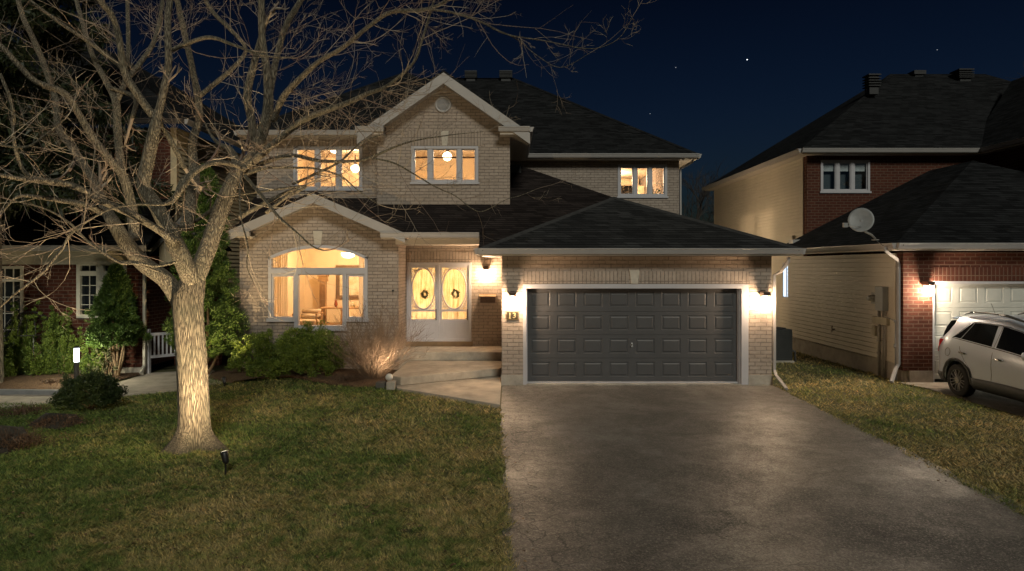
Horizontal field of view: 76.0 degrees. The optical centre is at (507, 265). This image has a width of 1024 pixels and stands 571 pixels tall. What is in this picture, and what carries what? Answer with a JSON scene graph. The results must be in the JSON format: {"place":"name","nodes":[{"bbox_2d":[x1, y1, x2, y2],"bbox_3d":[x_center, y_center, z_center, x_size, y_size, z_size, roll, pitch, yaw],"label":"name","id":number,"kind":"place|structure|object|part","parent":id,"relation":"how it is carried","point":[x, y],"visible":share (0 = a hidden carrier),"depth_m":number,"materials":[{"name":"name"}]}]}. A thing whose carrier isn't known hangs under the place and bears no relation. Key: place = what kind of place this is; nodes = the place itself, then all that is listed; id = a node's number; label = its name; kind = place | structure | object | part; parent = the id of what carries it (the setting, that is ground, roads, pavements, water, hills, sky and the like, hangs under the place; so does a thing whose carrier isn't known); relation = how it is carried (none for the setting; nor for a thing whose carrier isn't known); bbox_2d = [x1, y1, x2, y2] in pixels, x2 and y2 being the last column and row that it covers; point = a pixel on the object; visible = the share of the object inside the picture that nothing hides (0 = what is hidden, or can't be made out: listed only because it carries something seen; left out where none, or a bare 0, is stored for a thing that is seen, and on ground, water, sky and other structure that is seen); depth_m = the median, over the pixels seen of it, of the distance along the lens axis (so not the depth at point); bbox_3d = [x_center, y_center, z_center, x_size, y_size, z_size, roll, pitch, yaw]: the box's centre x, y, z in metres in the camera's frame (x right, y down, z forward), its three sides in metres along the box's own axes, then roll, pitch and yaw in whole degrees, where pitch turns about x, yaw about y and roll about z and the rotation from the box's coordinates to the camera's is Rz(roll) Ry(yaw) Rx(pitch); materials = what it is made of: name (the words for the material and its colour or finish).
{"place":"outdoors","nodes":[
{"label":"outdoors","id":0,"kind":"place"},
{"bbox_2d":[0,370,222,407],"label":"garden path","id":1,"kind":"structure","parent":0,"point":[157,382],"depth_m":14.49,"materials":[{"name":"concrete"}]},
{"bbox_2d":[0,346,1023,570],"bbox_3d":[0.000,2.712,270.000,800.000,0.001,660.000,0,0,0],"label":"ground","id":2,"kind":"structure","parent":0,"point":[167,366],"depth_m":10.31,"materials":[{"name":"green plant"}]},
{"bbox_2d":[0,402,54,417],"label":"dried shrub","id":3,"kind":"object","parent":2,"relation":"on","point":[26,409],"visible":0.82,"depth_m":11.95,"materials":[{"name":"brown plant"}]},
{"bbox_2d":[0,389,58,394],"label":"path edging","id":4,"kind":"object","parent":2,"relation":"on","point":[27,391],"visible":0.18,"depth_m":13.69,"materials":[{"name":"concrete"}]},
{"bbox_2d":[0,425,76,453],"bbox_3d":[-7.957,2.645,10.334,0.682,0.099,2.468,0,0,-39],"label":"mulch bed","id":5,"kind":"object","parent":2,"relation":"on","point":[2,427],"visible":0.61,"depth_m":10.13,"materials":[{"name":"brown plant"}]},
{"bbox_2d":[26,413,99,429],"bbox_3d":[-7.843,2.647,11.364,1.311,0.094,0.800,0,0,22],"label":"mulch bed","id":6,"kind":"object","parent":2,"relation":"on","point":[52,425],"visible":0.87,"depth_m":11.08,"materials":[{"name":"brown plant"}]},
{"bbox_2d":[0,372,140,388],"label":"mulch bed","id":7,"kind":"object","parent":2,"relation":"on","point":[22,381],"visible":0.44,"depth_m":14.91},
{"bbox_2d":[3,301,41,376],"bbox_3d":[-11.866,1.752,15.625,1.167,1.915,1.246,0,0,-41],"label":"shrub","id":8,"kind":"object","parent":7,"relation":"on","point":[13,363],"visible":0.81,"depth_m":15.51,"materials":[{"name":"green plant"}]},
{"bbox_2d":[3,311,49,373],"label":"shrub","id":9,"kind":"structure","parent":7,"relation":"on","point":[9,321],"depth_m":15.66,"materials":[{"name":"green plant"}]},
{"bbox_2d":[14,304,69,376],"bbox_3d":[-11.165,1.817,15.743,1.028,1.786,0.993,0,0,34],"label":"shrub","id":10,"kind":"object","parent":7,"relation":"on","point":[40,363],"visible":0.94,"depth_m":15.62,"materials":[{"name":"green plant"}]},
{"bbox_2d":[40,378,62,385],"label":"dried shrub","id":11,"kind":"object","parent":7,"relation":"on","point":[53,381],"visible":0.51,"depth_m":14.59,"materials":[{"name":"brown plant"}]},
{"bbox_2d":[38,309,83,374],"bbox_3d":[-10.724,1.876,15.902,0.918,1.665,0.799,0,0,17],"label":"shrub","id":12,"kind":"object","parent":7,"relation":"on","point":[65,364],"visible":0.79,"depth_m":15.76,"materials":[{"name":"green plant"}]},
{"bbox_2d":[73,346,79,378],"bbox_3d":[-9.740,2.257,14.800,0.150,0.885,0.150,0,0,0],"label":"bollard light","id":13,"kind":"object","parent":7,"relation":"on","point":[76,360],"visible":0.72,"depth_m":14.76,"materials":[{"name":"white plastic"}]},
{"bbox_2d":[71,326,108,374],"bbox_3d":[-9.933,2.066,15.658,0.815,1.288,0.655,0,0,-40],"label":"shrub","id":14,"kind":"object","parent":7,"relation":"on","point":[84,361],"visible":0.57,"depth_m":15.60,"materials":[{"name":"green plant"}]},
{"bbox_2d":[87,335,125,375],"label":"shrub","id":15,"kind":"object","parent":7,"relation":"on","point":[114,368],"visible":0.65,"depth_m":15.54,"materials":[{"name":"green plant"}]},
{"bbox_2d":[82,263,153,375],"bbox_3d":[-9.358,1.306,15.631,1.496,2.821,1.566,0,0,0],"label":"cedar","id":16,"kind":"object","parent":7,"relation":"on","point":[114,301],"visible":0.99,"depth_m":15.48,"materials":[{"name":"green plant"}]},
{"bbox_2d":[45,366,128,409],"bbox_3d":[-7.814,2.296,12.314,1.254,0.836,1.055,0,0,0],"label":"shrub","id":17,"kind":"object","parent":2,"relation":"on","point":[93,388],"visible":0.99,"depth_m":12.06,"materials":[{"name":"green plant"}]},
{"bbox_2d":[0,0,183,382],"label":"dark conifer","id":18,"kind":"object","parent":2,"relation":"on","point":[20,53],"visible":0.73,"depth_m":14.34,"materials":[{"name":"plant"}]},
{"bbox_2d":[1,43,256,374],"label":"red brick house","id":19,"kind":"structure","parent":2,"relation":"on","point":[78,288],"depth_m":16.65,"materials":[{"name":"brick"}]},
{"bbox_2d":[2,266,23,354],"bbox_3d":[-12.541,1.200,16.345,0.998,2.400,0.150,0,0,0],"label":"window","id":20,"kind":"structure","parent":19,"relation":"in","point":[9,287],"depth_m":16.36,"materials":[{"name":"white glass"}]},
{"bbox_2d":[76,264,126,317],"bbox_3d":[-10.096,0.596,16.345,1.243,1.396,0.150,0,0,0],"label":"window","id":21,"kind":"structure","parent":19,"relation":"in","point":[89,277],"depth_m":16.30,"materials":[{"name":"white wood"}]},
{"bbox_2d":[146,329,174,373],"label":"side gate","id":22,"kind":"structure","parent":2,"relation":"on","point":[149,356],"depth_m":16.52,"materials":[{"name":"white plastic"}]},
{"bbox_2d":[161,162,250,373],"bbox_3d":[-7.494,0.067,16.287,2.065,5.317,2.143,0,0,0],"label":"cedar","id":23,"kind":"object","parent":2,"relation":"on","point":[215,329],"visible":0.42,"depth_m":16.12,"materials":[{"name":"green plant"}]},
{"bbox_2d":[220,451,228,476],"bbox_3d":[-3.649,2.565,8.459,0.135,0.370,0.098,0,0,33],"label":"garden spotlight","id":24,"kind":"object","parent":2,"relation":"on","point":[225,457],"visible":0.95,"depth_m":8.42,"materials":[{"name":"black metal"}]},
{"bbox_2d":[209,368,394,386],"bbox_3d":[-5.050,2.646,15.798,4.900,0.096,2.603,0,0,0],"label":"mulch bed","id":25,"kind":"object","parent":2,"relation":"on","point":[234,376],"visible":0.67,"depth_m":15.57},
{"bbox_2d":[226,328,281,371],"bbox_3d":[-6.125,2.111,16.104,1.438,1.202,1.187,0,0,0],"label":"shrub","id":26,"kind":"object","parent":25,"relation":"on","point":[260,351],"visible":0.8,"depth_m":15.88,"materials":[{"name":"green plant"}]},
{"bbox_2d":[245,357,284,379],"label":"shrub","id":27,"kind":"object","parent":25,"relation":"on","point":[252,369],"visible":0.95,"depth_m":15.40,"materials":[{"name":"green plant"}]},
{"bbox_2d":[269,319,353,376],"bbox_3d":[-4.821,1.997,15.873,1.861,1.433,1.810,0,0,37],"label":"shrub","id":28,"kind":"object","parent":25,"relation":"on","point":[302,351],"visible":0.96,"depth_m":15.54,"materials":[{"name":"green plant"}]},
{"bbox_2d":[334,374,364,382],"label":"dried shrub","id":29,"kind":"object","parent":25,"relation":"on","point":[353,378],"visible":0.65,"depth_m":14.90,"materials":[{"name":"brown plant"}]},
{"bbox_2d":[0,0,653,455],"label":"bare maple tree","id":30,"kind":"object","parent":2,"relation":"on","point":[184,294],"visible":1,"depth_m":9.45,"materials":[{"name":"brown plant"}]},
{"bbox_2d":[323,292,434,378],"bbox_3d":[-3.216,1.631,15.411,3.042,2.149,2.319,0,0,31],"label":"bare bush","id":31,"kind":"object","parent":2,"relation":"on","point":[370,345],"visible":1,"depth_m":15.31,"materials":[{"name":"brown plant"}]},
{"bbox_2d":[376,381,386,387],"bbox_3d":[-2.818,2.635,14.575,0.199,0.130,0.250,0,0,0],"label":"stone block","id":32,"kind":"object","parent":2,"relation":"on","point":[379,384],"depth_m":14.45,"materials":[{"name":"grey stone"}]},
{"bbox_2d":[386,380,396,389],"bbox_3d":[-2.552,2.615,14.375,0.188,0.170,0.250,0,0,0],"label":"stone block","id":33,"kind":"object","parent":2,"relation":"on","point":[391,384],"depth_m":14.25,"materials":[{"name":"stone"}]},
{"bbox_2d":[385,374,392,380],"bbox_3d":[-2.637,2.543,14.547,0.170,0.314,0.095,0,0,0],"label":"flood lamp","id":34,"kind":"object","parent":33,"relation":"on","point":[388,377],"visible":0.87,"depth_m":14.51,"materials":[{"name":"white metal"}]},
{"bbox_2d":[392,346,501,384],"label":"front steps","id":35,"kind":"structure","parent":2,"relation":"on","point":[442,363],"depth_m":16.48,"materials":[{"name":"concrete"}]},
{"bbox_2d":[396,375,500,407],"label":"front walk","id":36,"kind":"structure","parent":2,"relation":"on","point":[483,390],"depth_m":14.00,"materials":[{"name":"concrete"}]},
{"bbox_2d":[1,379,1023,570],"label":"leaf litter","id":37,"kind":"object","parent":2,"relation":"on","point":[337,497],"visible":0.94,"depth_m":7.17,"materials":[{"name":"brown plant"}]},
{"bbox_2d":[222,70,806,389],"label":"brick house","id":38,"kind":"structure","parent":2,"relation":"on","point":[601,275],"depth_m":17.00,"materials":[{"name":"brick"}]},
{"bbox_2d":[273,253,286,315],"bbox_3d":[-6.061,0.650,17.380,0.434,2.700,0.089,0,0,0],"label":"curtain","id":39,"kind":"object","parent":38,"relation":"hanging from","point":[281,292],"visible":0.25,"depth_m":17.38,"materials":[{"name":"beige fabric"}]},
{"bbox_2d":[292,309,322,324],"bbox_3d":[-5.886,1.684,19.340,0.730,0.793,0.765,0,0,0],"label":"armchair","id":40,"kind":"object","parent":38,"relation":"on","point":[314,318],"visible":0.59,"depth_m":19.53,"materials":[{"name":"beige fabric"}]},
{"bbox_2d":[266,245,368,330],"bbox_3d":[-4.925,0.565,17.025,2.642,2.221,0.190,0,0,0],"label":"window","id":41,"kind":"structure","parent":38,"relation":"in","point":[346,273],"depth_m":16.98,"materials":[{"name":"white plastic"}]},
{"bbox_2d":[317,275,328,324],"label":"wooden column","id":42,"kind":"structure","parent":38,"relation":"on","point":[323,290],"depth_m":21.12,"materials":[{"name":"brown wood"}]},
{"bbox_2d":[293,146,362,190],"bbox_3d":[-5.164,-2.798,18.837,2.046,1.284,0.165,0,0,0],"label":"window","id":43,"kind":"structure","parent":38,"relation":"in","point":[316,149],"depth_m":18.78,"materials":[{"name":"white plastic"}]},
{"bbox_2d":[320,307,358,324],"bbox_3d":[-5.176,1.684,20.600,1.339,0.792,0.500,0,0,0],"label":"console table","id":44,"kind":"object","parent":38,"relation":"on","point":[330,323],"visible":0.26,"depth_m":20.38,"materials":[{"name":"brown wood"}]},
{"bbox_2d":[336,265,358,298],"bbox_3d":[-5.090,0.526,21.567,1.134,1.107,0.055,0,0,0],"label":"framed picture","id":45,"kind":"object","parent":38,"relation":"attached to","point":[353,285],"visible":0.5,"depth_m":21.57},
{"bbox_2d":[341,252,353,257],"bbox_3d":[-4.729,-0.374,19.400,0.400,0.270,0.400,0,0,0],"label":"ceiling lamp","id":46,"kind":"object","parent":38,"relation":"attached to","point":[347,255],"visible":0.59,"depth_m":19.25,"materials":[{"name":"white glass"}]},
{"bbox_2d":[351,155,358,172],"bbox_3d":[-4.756,-3.184,20.400,0.260,0.560,0.260,0,0,0],"label":"ceiling lamp","id":47,"kind":"object","parent":38,"relation":"hanging from","point":[354,169],"visible":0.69,"depth_m":20.33,"materials":[{"name":"white"}]},
{"bbox_2d":[359,257,363,315],"bbox_3d":[-3.840,0.650,17.380,0.228,2.700,0.089,0,0,0],"label":"curtain","id":48,"kind":"object","parent":38,"relation":"hanging from","point":[361,262],"visible":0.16,"depth_m":17.38,"materials":[{"name":"beige fabric"}]},
{"bbox_2d":[409,265,436,338],"bbox_3d":[-2.348,0.995,18.179,0.767,2.039,0.102,0,0,0],"label":"front door","id":49,"kind":"structure","parent":38,"relation":"in","point":[431,327],"depth_m":18.19,"materials":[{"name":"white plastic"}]},
{"bbox_2d":[412,268,434,318],"bbox_3d":[-2.355,0.820,18.418,0.729,1.665,0.007,0,0,0],"label":"door glass","id":50,"kind":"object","parent":38,"relation":"in","point":[423,280],"depth_m":18.41,"materials":[{"name":"yellow glass"}]},
{"bbox_2d":[420,289,428,298],"bbox_3d":[-2.333,0.789,18.351,0.287,0.296,0.179,0,0,0],"label":"wreath","id":51,"kind":"object","parent":38,"relation":"attached to","point":[423,293],"visible":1,"depth_m":18.34,"materials":[{"name":"brown plant"}]},
{"bbox_2d":[410,146,478,183],"bbox_3d":[-1.761,-2.814,18.337,1.936,1.068,0.165,0,0,0],"label":"window","id":52,"kind":"structure","parent":38,"relation":"in","point":[430,149],"depth_m":18.28,"materials":[{"name":"white plastic"}]},
{"bbox_2d":[416,157,474,157],"bbox_3d":[-1.761,-3.081,18.610,1.836,0.040,0.020,0,0,0],"label":"curtain rod","id":53,"kind":"object","parent":38,"relation":"attached to","point":[445,157],"visible":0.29,"depth_m":18.60,"materials":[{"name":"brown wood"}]},
{"bbox_2d":[443,150,451,160],"bbox_3d":[-1.850,-3.500,20.000,0.270,0.570,0.270,0,0,0],"label":"ceiling lamp","id":54,"kind":"object","parent":38,"relation":"hanging from","point":[447,153],"visible":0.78,"depth_m":19.93,"materials":[{"name":"white"}]},
{"bbox_2d":[440,265,468,338],"bbox_3d":[-1.491,0.995,18.179,0.801,2.039,0.102,0,0,0],"label":"front door","id":55,"kind":"structure","parent":38,"relation":"in","point":[458,328],"depth_m":18.19,"materials":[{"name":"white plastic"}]},
{"bbox_2d":[442,268,466,318],"bbox_3d":[-1.484,0.820,18.418,0.764,1.665,0.007,0,0,0],"label":"door glass","id":56,"kind":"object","parent":38,"relation":"in","point":[454,279],"depth_m":18.41,"materials":[{"name":"yellow glass"}]},
{"bbox_2d":[451,288,459,298],"bbox_3d":[-1.470,0.780,18.369,0.279,0.326,0.164,0,0,0],"label":"wreath","id":57,"kind":"object","parent":38,"relation":"attached to","point":[457,292],"visible":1,"depth_m":18.34,"materials":[{"name":"brown plant"}]},
{"bbox_2d":[483,266,488,278],"bbox_3d":[-0.603,0.174,18.066,0.156,0.362,0.268,0,0,0],"label":"wall lantern","id":58,"kind":"object","parent":38,"relation":"attached to","point":[485,272],"depth_m":17.97,"materials":[{"name":"white glass"}]},
{"bbox_2d":[479,294,495,302],"bbox_3d":[-0.557,0.895,18.124,0.470,0.234,0.148,0,0,0],"label":"mailbox","id":59,"kind":"object","parent":38,"relation":"attached to","point":[487,298],"visible":1,"depth_m":18.07,"materials":[{"name":"brown metal"}]},
{"bbox_2d":[509,291,515,307],"bbox_3d":[0.102,0.740,14.666,0.156,0.362,0.268,0,0,0],"label":"wall lantern","id":60,"kind":"object","parent":38,"relation":"attached to","point":[512,296],"depth_m":14.54,"materials":[{"name":"white glass"}]},
{"bbox_2d":[507,312,517,319],"bbox_3d":[0.102,1.119,14.784,0.260,0.180,0.030,0,0,0],"label":"house number","id":61,"kind":"object","parent":38,"relation":"attached to","point":[512,315],"visible":1,"depth_m":14.78,"materials":[{"name":"gold metal"}]},
{"bbox_2d":[621,185,631,193],"bbox_3d":[4.275,-2.062,23.885,0.620,1.725,0.270,0,0,0],"label":"white shelf","id":62,"kind":"object","parent":38,"relation":"in","point":[626,189],"visible":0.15,"depth_m":23.93,"materials":[{"name":"brown wood"}]},
{"bbox_2d":[527,289,736,380],"bbox_3d":[2.833,1.569,14.960,4.783,2.123,0.121,0,0,0],"label":"garage door","id":63,"kind":"structure","parent":38,"relation":"in","point":[573,334],"depth_m":14.96,"materials":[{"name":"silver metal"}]},
{"bbox_2d":[617,164,667,197],"bbox_3d":[4.640,-2.921,22.637,1.769,1.157,0.165,0,0,0],"label":"window","id":64,"kind":"structure","parent":38,"relation":"in","point":[634,167],"depth_m":22.59,"materials":[{"name":"white plastic"}]},
{"bbox_2d":[759,290,770,307],"bbox_3d":[5.753,0.738,14.663,0.169,0.390,0.274,0,0,0],"label":"wall lantern","id":65,"kind":"object","parent":38,"relation":"attached to","point":[763,294],"depth_m":14.57,"materials":[{"name":"white glass"}]},
{"bbox_2d":[682,159,727,222],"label":"distant bare tree","id":66,"kind":"object","parent":2,"relation":"on","point":[700,202],"visible":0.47,"depth_m":52.26,"materials":[{"name":"brown plant"}]},
{"bbox_2d":[690,174,722,222],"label":"distant bare tree","id":67,"kind":"object","parent":2,"relation":"on","point":[711,213],"visible":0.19,"depth_m":57.73,"materials":[{"name":"brown plant"}]},
{"bbox_2d":[776,327,796,362],"bbox_3d":[7.690,2.223,18.650,0.908,0.954,0.800,0,0,0],"label":"air conditioner","id":68,"kind":"object","parent":2,"relation":"on","point":[784,346],"visible":0.48,"depth_m":18.30,"materials":[{"name":"black metal"}]},
{"bbox_2d":[702,68,1023,382],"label":"brick neighbour house","id":69,"kind":"structure","parent":2,"relation":"on","point":[925,169],"depth_m":20.25,"materials":[{"name":"red brick"}]},
{"bbox_2d":[782,263,787,298],"bbox_3d":[9.840,0.515,23.125,0.040,1.270,0.650,0,0,0],"label":"window","id":70,"kind":"structure","parent":69,"relation":"in","point":[784,274],"depth_m":23.28,"materials":[{"name":"white glass"}]},
{"bbox_2d":[820,160,871,192],"bbox_3d":[11.117,-2.947,21.637,1.694,1.094,0.165,0,0,0],"label":"window","id":71,"kind":"structure","parent":69,"relation":"in","point":[836,163],"depth_m":21.60,"materials":[{"name":"white plastic"}]},
{"bbox_2d":[842,208,883,245],"bbox_3d":[8.245,-0.906,15.305,0.816,0.916,1.204,0,0,25],"label":"satellite dish","id":72,"kind":"object","parent":69,"relation":"attached to","point":[860,219],"visible":1,"depth_m":15.30,"materials":[{"name":"grey metal"}]},
{"bbox_2d":[866,286,896,380],"bbox_3d":[9.035,1.591,15.856,0.190,2.182,1.168,0,0,0],"label":"electric meter","id":73,"kind":"object","parent":69,"relation":"attached to","point":[878,298],"visible":1,"depth_m":15.85,"materials":[{"name":"grey metal"}]},
{"bbox_2d":[921,280,934,296],"bbox_3d":[9.630,0.511,15.015,0.160,0.369,0.270,0,0,0],"label":"wall lantern","id":74,"kind":"object","parent":69,"relation":"attached to","point":[925,284],"depth_m":14.93,"materials":[{"name":"white metal"}]},
{"bbox_2d":[935,284,1023,378],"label":"garage door","id":75,"kind":"structure","parent":69,"relation":"in","point":[951,300],"depth_m":15.32,"materials":[{"name":"white metal"}]},
{"bbox_2d":[772,349,1023,514],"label":"side grass","id":76,"kind":"structure","parent":2,"relation":"on","point":[869,402],"depth_m":11.13,"materials":[{"name":"green plant"}]},
{"bbox_2d":[898,382,948,387],"bbox_3d":[12.150,2.688,14.780,6.300,0.001,0.760,0,0,0],"label":"garage apron","id":77,"kind":"object","parent":2,"relation":"on","point":[934,384],"visible":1,"depth_m":14.87,"materials":[{"name":"concrete"}]},
{"bbox_2d":[3,0,1023,223],"label":"sky","id":78,"kind":"structure","parent":0,"point":[687,79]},
{"bbox_2d":[499,385,1023,570],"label":"driveway","id":79,"kind":"structure","parent":0,"point":[695,478],"depth_m":7.79,"materials":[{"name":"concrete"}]},
{"bbox_2d":[931,389,1023,416],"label":"neighbour driveway","id":80,"kind":"structure","parent":0,"point":[1008,405],"depth_m":13.03,"materials":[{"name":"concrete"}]},
{"bbox_2d":[938,304,1023,401],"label":"parked car","id":81,"kind":"object","parent":80,"relation":"on","point":[984,353],"visible":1,"depth_m":12.93,"materials":[{"name":"silver metal"}]},
{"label":"rear window","id":82,"kind":"part","parent":81,"relation":"part of","materials":[{"name":"black glass"}]},
{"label":"side window","id":83,"kind":"part","parent":81,"relation":"part of","materials":[{"name":"black glass"}]},
{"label":"side window","id":84,"kind":"part","parent":81,"relation":"part of","materials":[{"name":"black glass"}]},
{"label":"side window","id":85,"kind":"part","parent":81,"relation":"part of","materials":[{"name":"black glass"}]}
]}

